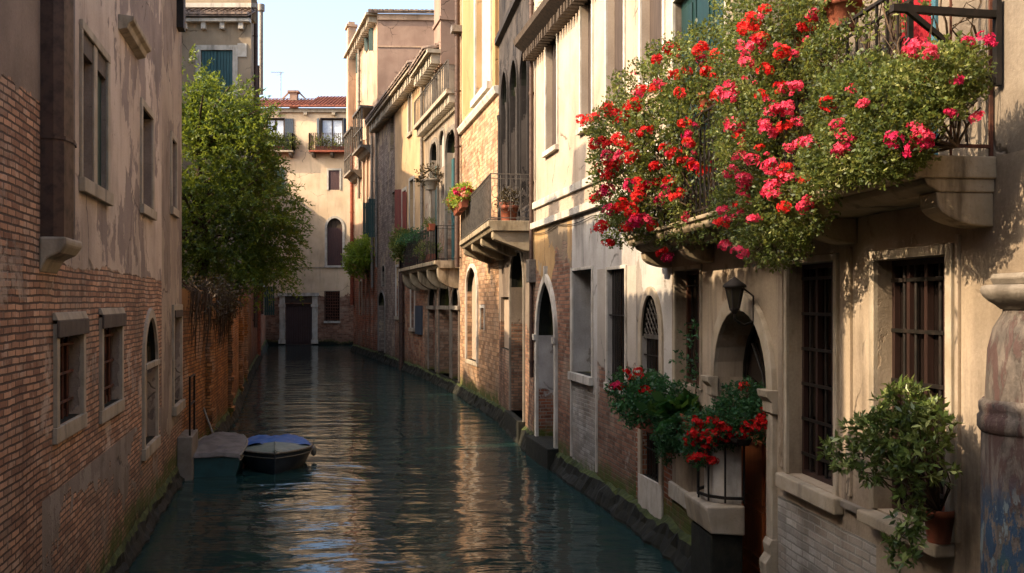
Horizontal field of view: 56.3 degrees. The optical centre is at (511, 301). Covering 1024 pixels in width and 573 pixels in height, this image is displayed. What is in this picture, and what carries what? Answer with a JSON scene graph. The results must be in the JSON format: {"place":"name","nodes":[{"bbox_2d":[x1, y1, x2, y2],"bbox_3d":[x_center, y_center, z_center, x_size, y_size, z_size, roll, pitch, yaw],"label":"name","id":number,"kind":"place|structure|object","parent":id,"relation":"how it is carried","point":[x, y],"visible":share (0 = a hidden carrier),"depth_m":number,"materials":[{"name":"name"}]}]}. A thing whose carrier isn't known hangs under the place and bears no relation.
{"place":"outdoors","nodes":[
{"label":"outdoors","id":0,"kind":"place"},
{"bbox_2d":[257,0,433,107],"label":"sky","id":1,"kind":"structure","parent":0,"point":[304,41],"materials":[{"name":"white"}]},
{"bbox_2d":[129,345,680,572],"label":"water","id":2,"kind":"structure","parent":0,"point":[400,471],"depth_m":15.48,"materials":[{"name":"teal liquid"}]},
{"bbox_2d":[0,0,185,572],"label":"brick plaster house","id":3,"kind":"structure","parent":2,"relation":"in","point":[92,403],"depth_m":9.78,"materials":[{"name":"brick"}]},
{"bbox_2d":[52,311,89,444],"bbox_3d":[-4.121,0.661,8.841,0.448,1.138,1.222,0,0,0],"label":"window","id":4,"kind":"structure","parent":3,"relation":"in","point":[68,324],"depth_m":8.90,"materials":[{"name":"stone"}]},
{"bbox_2d":[83,33,92,63],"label":"window","id":5,"kind":"structure","parent":3,"relation":"in","point":[87,45],"depth_m":9.67,"materials":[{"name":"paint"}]},
{"bbox_2d":[98,52,105,185],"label":"window","id":6,"kind":"structure","parent":3,"relation":"in","point":[101,62],"depth_m":10.47,"materials":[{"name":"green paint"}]},
{"bbox_2d":[99,307,126,423],"bbox_3d":[-4.582,0.687,10.872,0.472,1.237,1.373,0,0,0],"label":"window","id":7,"kind":"structure","parent":3,"relation":"in","point":[111,317],"depth_m":10.95,"materials":[{"name":"stone"}]},
{"bbox_2d":[140,97,156,220],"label":"window","id":8,"kind":"structure","parent":3,"relation":"in","point":[149,212],"depth_m":13.30,"materials":[{"name":"paint"}]},
{"bbox_2d":[170,130,179,217],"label":"window","id":9,"kind":"structure","parent":3,"relation":"in","point":[174,211],"depth_m":16.19,"materials":[{"name":"paint"}]},
{"bbox_2d":[172,304,185,415],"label":"window","id":10,"kind":"structure","parent":3,"relation":"in","point":[177,310],"depth_m":16.73,"materials":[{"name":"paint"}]},
{"bbox_2d":[177,374,197,480],"bbox_3d":[-5.975,2.529,17.634,0.260,2.342,1.100,0,0,-13],"label":"landing step","id":11,"kind":"object","parent":2,"relation":"in","point":[187,442],"visible":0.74,"depth_m":17.12,"materials":[{"name":"grey stone"}]},
{"bbox_2d":[194,432,247,476],"bbox_3d":[-5.712,3.025,18.664,1.068,0.670,2.540,0,0,-12],"label":"covered boat","id":12,"kind":"object","parent":2,"relation":"on","point":[217,454],"visible":0.85,"depth_m":17.58,"materials":[{"name":"grey fabric"}]},
{"bbox_2d":[182,0,274,372],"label":"garden end house","id":13,"kind":"structure","parent":2,"relation":"on","point":[223,34],"depth_m":43.00,"materials":[{"name":"stone"}]},
{"bbox_2d":[196,45,237,97],"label":"window","id":14,"kind":"structure","parent":13,"relation":"in","point":[225,61],"depth_m":43.03,"materials":[{"name":"teal paint"}]},
{"bbox_2d":[264,286,274,314],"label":"window","id":15,"kind":"structure","parent":13,"relation":"in","point":[268,310],"depth_m":61.96,"materials":[{"name":"black stone"}]},
{"bbox_2d":[242,434,315,473],"bbox_3d":[-4.751,3.044,19.017,1.637,0.632,2.581,0,0,0],"label":"covered boat","id":16,"kind":"object","parent":2,"relation":"on","point":[275,454],"visible":0.77,"depth_m":18.23,"materials":[{"name":"paint"}]},
{"bbox_2d":[260,90,352,344],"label":"end house","id":17,"kind":"structure","parent":2,"relation":"on","point":[323,315],"depth_m":71.00,"materials":[{"name":"beige paint"}]},
{"bbox_2d":[274,71,280,107],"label":"roof antenna","id":18,"kind":"object","parent":17,"relation":"on","point":[280,85],"visible":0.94,"depth_m":72.48,"materials":[{"name":"metal"}]},
{"bbox_2d":[265,118,292,145],"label":"window","id":19,"kind":"structure","parent":17,"relation":"in","point":[285,125],"depth_m":70.96,"materials":[{"name":"wood"}]},
{"bbox_2d":[268,133,301,149],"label":"balcony planter","id":20,"kind":"object","parent":17,"relation":"on","point":[285,141],"visible":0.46,"depth_m":70.42,"materials":[{"name":"ceramic"}]},
{"bbox_2d":[278,293,318,344],"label":"door","id":21,"kind":"structure","parent":17,"relation":"in","point":[301,321],"depth_m":71.22,"materials":[{"name":"grey wood"}]},
{"bbox_2d":[308,135,347,152],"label":"balcony planter","id":22,"kind":"object","parent":17,"relation":"on","point":[331,146],"visible":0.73,"depth_m":70.42,"materials":[{"name":"ceramic"}]},
{"bbox_2d":[317,118,345,145],"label":"window","id":23,"kind":"structure","parent":17,"relation":"in","point":[327,125],"depth_m":71.19,"materials":[{"name":"glass"}]},
{"bbox_2d":[324,291,339,322],"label":"window","id":24,"kind":"structure","parent":17,"relation":"in","point":[332,298],"depth_m":71.03,"materials":[{"name":"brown wood"}]},
{"bbox_2d":[327,168,340,189],"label":"window","id":25,"kind":"structure","parent":17,"relation":"in","point":[333,174],"depth_m":71.02,"materials":[{"name":"brown wood"}]},
{"bbox_2d":[324,216,344,266],"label":"window","id":26,"kind":"structure","parent":17,"relation":"in","point":[335,232],"depth_m":71.05,"materials":[{"name":"white stone"}]},
{"bbox_2d":[343,9,433,358],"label":"tall tower house","id":27,"kind":"structure","parent":2,"relation":"on","point":[381,49],"depth_m":55.66,"materials":[{"name":"paint"}]},
{"bbox_2d":[340,232,374,281],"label":"bush","id":28,"kind":"object","parent":27,"relation":"attached to","point":[358,256],"visible":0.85,"depth_m":54.84,"materials":[{"name":"green plant"}]},
{"bbox_2d":[359,279,361,314],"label":"window","id":29,"kind":"structure","parent":27,"relation":"in","point":[361,279],"depth_m":58.90,"materials":[{"name":"stone"}]},
{"bbox_2d":[364,60,424,377],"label":"ochre house","id":30,"kind":"structure","parent":2,"relation":"on","point":[399,159],"depth_m":45.89,"materials":[{"name":"beige paint"}]},
{"bbox_2d":[378,290,384,354],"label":"door","id":31,"kind":"structure","parent":30,"relation":"in","point":[381,291],"depth_m":51.46,"materials":[{"name":"grey stone"}]},
{"bbox_2d":[381,264,384,286],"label":"window","id":32,"kind":"structure","parent":30,"relation":"in","point":[382,264],"depth_m":51.08,"materials":[{"name":"stone"}]},
{"bbox_2d":[394,264,398,319],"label":"window","id":33,"kind":"structure","parent":30,"relation":"in","point":[395,317],"depth_m":46.90,"materials":[{"name":"white stone"}]},
{"bbox_2d":[401,186,406,226],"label":"window","id":34,"kind":"structure","parent":30,"relation":"in","point":[405,188],"depth_m":45.37,"materials":[{"name":"white stone"}]},
{"bbox_2d":[406,92,411,137],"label":"window","id":35,"kind":"structure","parent":30,"relation":"in","point":[409,134],"depth_m":43.16,"materials":[{"name":"white stone"}]},
{"bbox_2d":[409,175,414,228],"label":"window","id":36,"kind":"structure","parent":30,"relation":"in","point":[413,176],"depth_m":42.34,"materials":[{"name":"white stone"}]},
{"bbox_2d":[409,289,414,331],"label":"window","id":37,"kind":"structure","parent":30,"relation":"in","point":[410,329],"depth_m":42.24,"materials":[{"name":"white stone"}]},
{"bbox_2d":[399,0,459,394],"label":"arcade house","id":38,"kind":"structure","parent":2,"relation":"in","point":[431,69],"depth_m":36.17,"materials":[{"name":"beige paint"}]},
{"bbox_2d":[386,224,417,265],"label":"potted shrub","id":39,"kind":"object","parent":38,"relation":"on","point":[398,249],"visible":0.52,"depth_m":40.28,"materials":[{"name":"green plant"}]},
{"bbox_2d":[390,226,428,246],"bbox_3d":[-4.041,-2.615,38.464,1.149,0.789,5.029,0,0,-15],"label":"railing ivy","id":40,"kind":"object","parent":38,"relation":"attached to","point":[404,235],"visible":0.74,"depth_m":37.48,"materials":[{"name":"green plant"}]},
{"bbox_2d":[412,240,442,262],"bbox_3d":[-3.007,-1.876,35.347,1.216,0.891,1.782,0,0,-42],"label":"potted plant","id":41,"kind":"object","parent":38,"relation":"on","point":[420,251],"visible":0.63,"depth_m":35.32,"materials":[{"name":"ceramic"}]},
{"bbox_2d":[414,162,443,250],"bbox_3d":[-3.057,-3.344,35.893,1.122,3.833,1.294,0,0,24],"label":"flower pot","id":42,"kind":"object","parent":38,"relation":"on","point":[430,184],"visible":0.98,"depth_m":35.69,"materials":[{"name":"stone"}]},
{"bbox_2d":[422,216,436,230],"bbox_3d":[-2.846,-2.729,33.263,0.583,0.503,0.698,0,0,0],"label":"window box","id":43,"kind":"object","parent":38,"relation":"on","point":[429,226],"visible":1,"depth_m":33.15,"materials":[{"name":"ceramic"}]},
{"bbox_2d":[429,137,438,257],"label":"window","id":44,"kind":"structure","parent":38,"relation":"in","point":[435,140],"depth_m":37.37,"materials":[{"name":"grey stone"}]},
{"bbox_2d":[431,68,439,104],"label":"window","id":45,"kind":"structure","parent":38,"relation":"in","point":[439,68],"depth_m":37.49,"materials":[{"name":"stone"}]},
{"bbox_2d":[444,124,454,259],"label":"window","id":46,"kind":"structure","parent":38,"relation":"in","point":[450,129],"depth_m":35.25,"materials":[{"name":"grey stone"}]},
{"bbox_2d":[450,0,498,417],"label":"sunlit brick house","id":47,"kind":"structure","parent":2,"relation":"on","point":[474,29],"depth_m":29.70,"materials":[{"name":"beige brick"}]},
{"bbox_2d":[470,0,491,107],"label":"window","id":48,"kind":"structure","parent":47,"relation":"in","point":[486,4],"depth_m":29.02,"materials":[{"name":"white stone"}]},
{"bbox_2d":[459,0,532,451],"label":"building","id":49,"kind":"structure","parent":2,"relation":"on","point":[485,238],"depth_m":23.68,"materials":[{"name":"paint"}]},
{"bbox_2d":[442,195,462,215],"bbox_3d":[-1.499,-2.820,26.802,0.836,0.724,1.663,0,0,-12],"label":"window box","id":50,"kind":"object","parent":49,"relation":"attached to","point":[455,211],"visible":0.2,"depth_m":26.74,"materials":[{"name":"ceramic"}]},
{"bbox_2d":[446,181,476,210],"bbox_3d":[-1.278,-2.828,25.379,0.828,0.746,1.688,0,0,-11],"label":"window box","id":51,"kind":"object","parent":49,"relation":"attached to","point":[461,193],"visible":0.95,"depth_m":24.87,"materials":[{"name":"ceramic"}]},
{"bbox_2d":[500,68,508,190],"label":"window","id":52,"kind":"structure","parent":49,"relation":"in","point":[504,69],"depth_m":25.48,"materials":[{"name":"stone"}]},
{"bbox_2d":[504,297,508,348],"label":"window","id":53,"kind":"structure","parent":49,"relation":"in","point":[506,299],"depth_m":25.36,"materials":[{"name":"paint"}]},
{"bbox_2d":[497,186,518,220],"bbox_3d":[-0.073,-2.131,20.727,0.504,0.779,0.456,0,0,0],"label":"flower pot","id":54,"kind":"object","parent":49,"relation":"on","point":[514,207],"visible":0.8,"depth_m":20.63,"materials":[{"name":"ceramic"}]},
{"bbox_2d":[509,56,518,201],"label":"window","id":55,"kind":"structure","parent":49,"relation":"in","point":[514,59],"depth_m":23.75,"materials":[{"name":"stone"}]},
{"bbox_2d":[504,249,524,442],"bbox_3d":[0.253,1.195,22.692,0.560,5.011,2.393,0,0,-8],"label":"door","id":56,"kind":"structure","parent":49,"relation":"in","point":[512,422],"depth_m":22.23,"materials":[{"name":"grey stone"}]},
{"bbox_2d":[519,52,528,208],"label":"window","id":57,"kind":"structure","parent":49,"relation":"in","point":[521,57],"depth_m":21.74,"materials":[{"name":"stone"}]},
{"bbox_2d":[513,0,671,549],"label":"cream house","id":58,"kind":"structure","parent":2,"relation":"on","point":[598,310],"depth_m":16.50,"materials":[{"name":"paint"}]},
{"bbox_2d":[526,266,558,469],"bbox_3d":[0.736,1.492,19.181,0.520,4.416,1.987,0,0,-11],"label":"door","id":59,"kind":"structure","parent":58,"relation":"in","point":[543,450],"depth_m":18.91,"materials":[{"name":"white stone"}]},
{"bbox_2d":[542,34,558,157],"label":"window","id":60,"kind":"structure","parent":58,"relation":"in","point":[555,47],"depth_m":19.02,"materials":[{"name":"white stone"}]},
{"bbox_2d":[568,266,593,385],"bbox_3d":[1.177,0.396,16.516,0.090,1.989,1.398,0,0,-11],"label":"window","id":61,"kind":"structure","parent":58,"relation":"in","point":[577,377],"depth_m":16.30,"materials":[{"name":"white stone"}]},
{"bbox_2d":[576,0,593,135],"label":"window","id":62,"kind":"structure","parent":58,"relation":"in","point":[591,6],"depth_m":16.53,"materials":[{"name":"white stone"}]},
{"bbox_2d":[602,0,626,118],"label":"window","id":63,"kind":"structure","parent":58,"relation":"in","point":[619,5],"depth_m":14.91,"materials":[{"name":"white stone"}]},
{"bbox_2d":[603,265,626,393],"bbox_3d":[1.605,0.419,14.608,0.317,1.932,1.067,0,0,0],"label":"window","id":64,"kind":"structure","parent":58,"relation":"in","point":[619,277],"depth_m":14.72,"materials":[{"name":"white stone"}]},
{"bbox_2d":[638,286,663,485],"bbox_3d":[1.923,1.104,13.080,0.112,2.632,0.983,0,0,-11],"label":"window","id":65,"kind":"structure","parent":58,"relation":"in","point":[654,334],"depth_m":13.17,"materials":[{"name":"stone"}]},
{"bbox_2d":[638,0,665,89],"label":"window","id":66,"kind":"structure","parent":58,"relation":"in","point":[657,8],"depth_m":13.29,"materials":[{"name":"white stone"}]},
{"bbox_2d":[627,0,1023,572],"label":"building","id":67,"kind":"structure","parent":2,"relation":"on","point":[877,290],"depth_m":7.30,"materials":[{"name":"beige paint"}]},
{"bbox_2d":[604,365,686,434],"bbox_3d":[1.643,1.261,12.168,0.921,0.894,1.966,0,0,-16],"label":"window planter","id":68,"kind":"object","parent":67,"relation":"attached to","point":[641,386],"visible":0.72,"depth_m":11.97,"materials":[{"name":"plant"}]},
{"bbox_2d":[575,18,737,262],"bbox_3d":[1.655,-1.659,10.613,1.318,2.441,3.798,0,0,-11],"label":"flowering bush","id":69,"kind":"object","parent":67,"relation":"on","point":[670,97],"visible":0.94,"depth_m":10.26,"materials":[{"name":"red plant"}]},
{"bbox_2d":[633,387,706,466],"bbox_3d":[2.015,1.484,11.222,1.059,0.981,1.848,0,0,-32],"label":"window planter","id":70,"kind":"object","parent":67,"relation":"attached to","point":[671,411],"visible":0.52,"depth_m":11.11,"materials":[{"name":"plant"}]},
{"bbox_2d":[669,317,698,396],"bbox_3d":[2.136,0.814,11.320,0.466,1.264,0.540,0,0,-35],"label":"climbing vine","id":71,"kind":"object","parent":67,"relation":"attached to","point":[690,359],"visible":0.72,"depth_m":11.32,"materials":[{"name":"green plant"}]},
{"bbox_2d":[673,264,702,389],"bbox_3d":[2.210,0.290,11.599,0.320,1.454,1.115,0,0,0],"label":"window","id":72,"kind":"structure","parent":67,"relation":"in","point":[694,279],"depth_m":11.91,"materials":[{"name":"stone"}]},
{"bbox_2d":[671,0,728,218],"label":"door","id":73,"kind":"structure","parent":67,"relation":"in","point":[691,9],"depth_m":11.54,"materials":[{"name":"green paint"}]},
{"bbox_2d":[686,71,724,113],"bbox_3d":[1.938,-2.086,9.395,0.433,0.452,0.407,0,0,44],"label":"flower pot","id":74,"kind":"object","parent":67,"relation":"on","point":[702,100],"visible":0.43,"depth_m":9.34,"materials":[{"name":"ceramic"}]},
{"bbox_2d":[679,375,767,470],"bbox_3d":[2.252,1.266,9.627,0.708,1.089,1.434,0,0,-22],"label":"window planter","id":75,"kind":"object","parent":67,"relation":"attached to","point":[719,424],"visible":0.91,"depth_m":9.52,"materials":[{"name":"red plant"}]},
{"bbox_2d":[723,276,753,325],"bbox_3d":[2.203,-0.006,9.291,0.312,0.481,0.199,0,0,0],"label":"wall lantern","id":76,"kind":"object","parent":67,"relation":"attached to","point":[734,286],"depth_m":9.25,"materials":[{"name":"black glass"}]},
{"bbox_2d":[701,293,777,572],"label":"door","id":77,"kind":"structure","parent":67,"relation":"in","point":[760,542],"depth_m":9.96,"materials":[{"name":"stone"}]},
{"bbox_2d":[705,0,842,274],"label":"flowering bush","id":78,"kind":"object","parent":67,"relation":"on","point":[748,58],"visible":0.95,"depth_m":7.26,"materials":[{"name":"red plant"}]},
{"bbox_2d":[758,0,816,134],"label":"window","id":79,"kind":"structure","parent":67,"relation":"in","point":[780,0],"depth_m":9.06,"materials":[{"name":"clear glass"}]},
{"bbox_2d":[777,0,827,50],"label":"flower pot","id":80,"kind":"object","parent":67,"relation":"on","point":[797,38],"visible":0.22,"depth_m":7.05,"materials":[{"name":"ceramic"}]},
{"bbox_2d":[784,253,838,495],"bbox_3d":[2.603,0.575,8.109,0.307,1.930,1.056,0,0,0],"label":"window","id":81,"kind":"structure","parent":67,"relation":"in","point":[820,282],"depth_m":8.27,"materials":[{"name":"stone"}]},
{"bbox_2d":[815,0,879,32],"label":"flower pot","id":82,"kind":"object","parent":67,"relation":"on","point":[836,9],"visible":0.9,"depth_m":6.47,"materials":[{"name":"ceramic"}]},
{"bbox_2d":[792,0,981,150],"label":"twining vine","id":83,"kind":"object","parent":67,"relation":"attached to","point":[872,27],"visible":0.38,"depth_m":5.83,"materials":[{"name":"green plant"}]},
{"bbox_2d":[815,374,962,572],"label":"potted shrub","id":84,"kind":"object","parent":67,"relation":"on","point":[913,420],"visible":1,"depth_m":5.79,"materials":[{"name":"green plant"}]},
{"bbox_2d":[793,18,997,199],"bbox_3d":[2.147,-1.268,5.806,0.672,1.283,1.893,0,0,-12],"label":"flowering bush","id":85,"kind":"object","parent":67,"relation":"on","point":[856,140],"visible":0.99,"depth_m":5.38,"materials":[{"name":"green plant"}]},
{"bbox_2d":[869,243,955,542],"bbox_3d":[2.778,0.570,6.519,0.302,1.880,1.065,0,0,0],"label":"window","id":86,"kind":"structure","parent":67,"relation":"in","point":[923,289],"depth_m":6.64,"materials":[{"name":"stone"}]},
{"bbox_2d":[977,284,1023,572],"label":"painted column","id":87,"kind":"structure","parent":2,"relation":"in","point":[1000,419],"depth_m":4.90,"materials":[{"name":"stone"}]},
{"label":"garden ground","id":88,"kind":"structure","parent":0,"visible":0},
{"bbox_2d":[182,288,260,438],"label":"garden wall","id":89,"kind":"structure","parent":88,"relation":"on","point":[224,376],"depth_m":22.40,"materials":[{"name":"orange brick"}]},
{"bbox_2d":[203,408,213,432],"bbox_3d":[-6.299,2.575,19.951,0.042,0.684,0.886,0,0,-36],"label":"mooring pole","id":90,"kind":"object","parent":89,"relation":"attached to","point":[208,421],"visible":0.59,"depth_m":20.02,"materials":[{"name":"grey wood"}]},
{"bbox_2d":[182,272,247,359],"bbox_3d":[-6.811,0.220,22.018,1.157,1.860,8.192,0,0,-10],"label":"dry vine","id":91,"kind":"object","parent":89,"relation":"attached to","point":[226,300],"visible":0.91,"depth_m":20.46,"materials":[{"name":"brown plant"}]},
{"bbox_2d":[182,44,315,312],"bbox_3d":[-7.603,-2.367,24.894,5.103,8.777,3.848,0,0,0],"label":"willow tree","id":92,"kind":"object","parent":88,"relation":"on","point":[205,214],"visible":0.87,"depth_m":24.17,"materials":[{"name":"green plant"}]}
]}

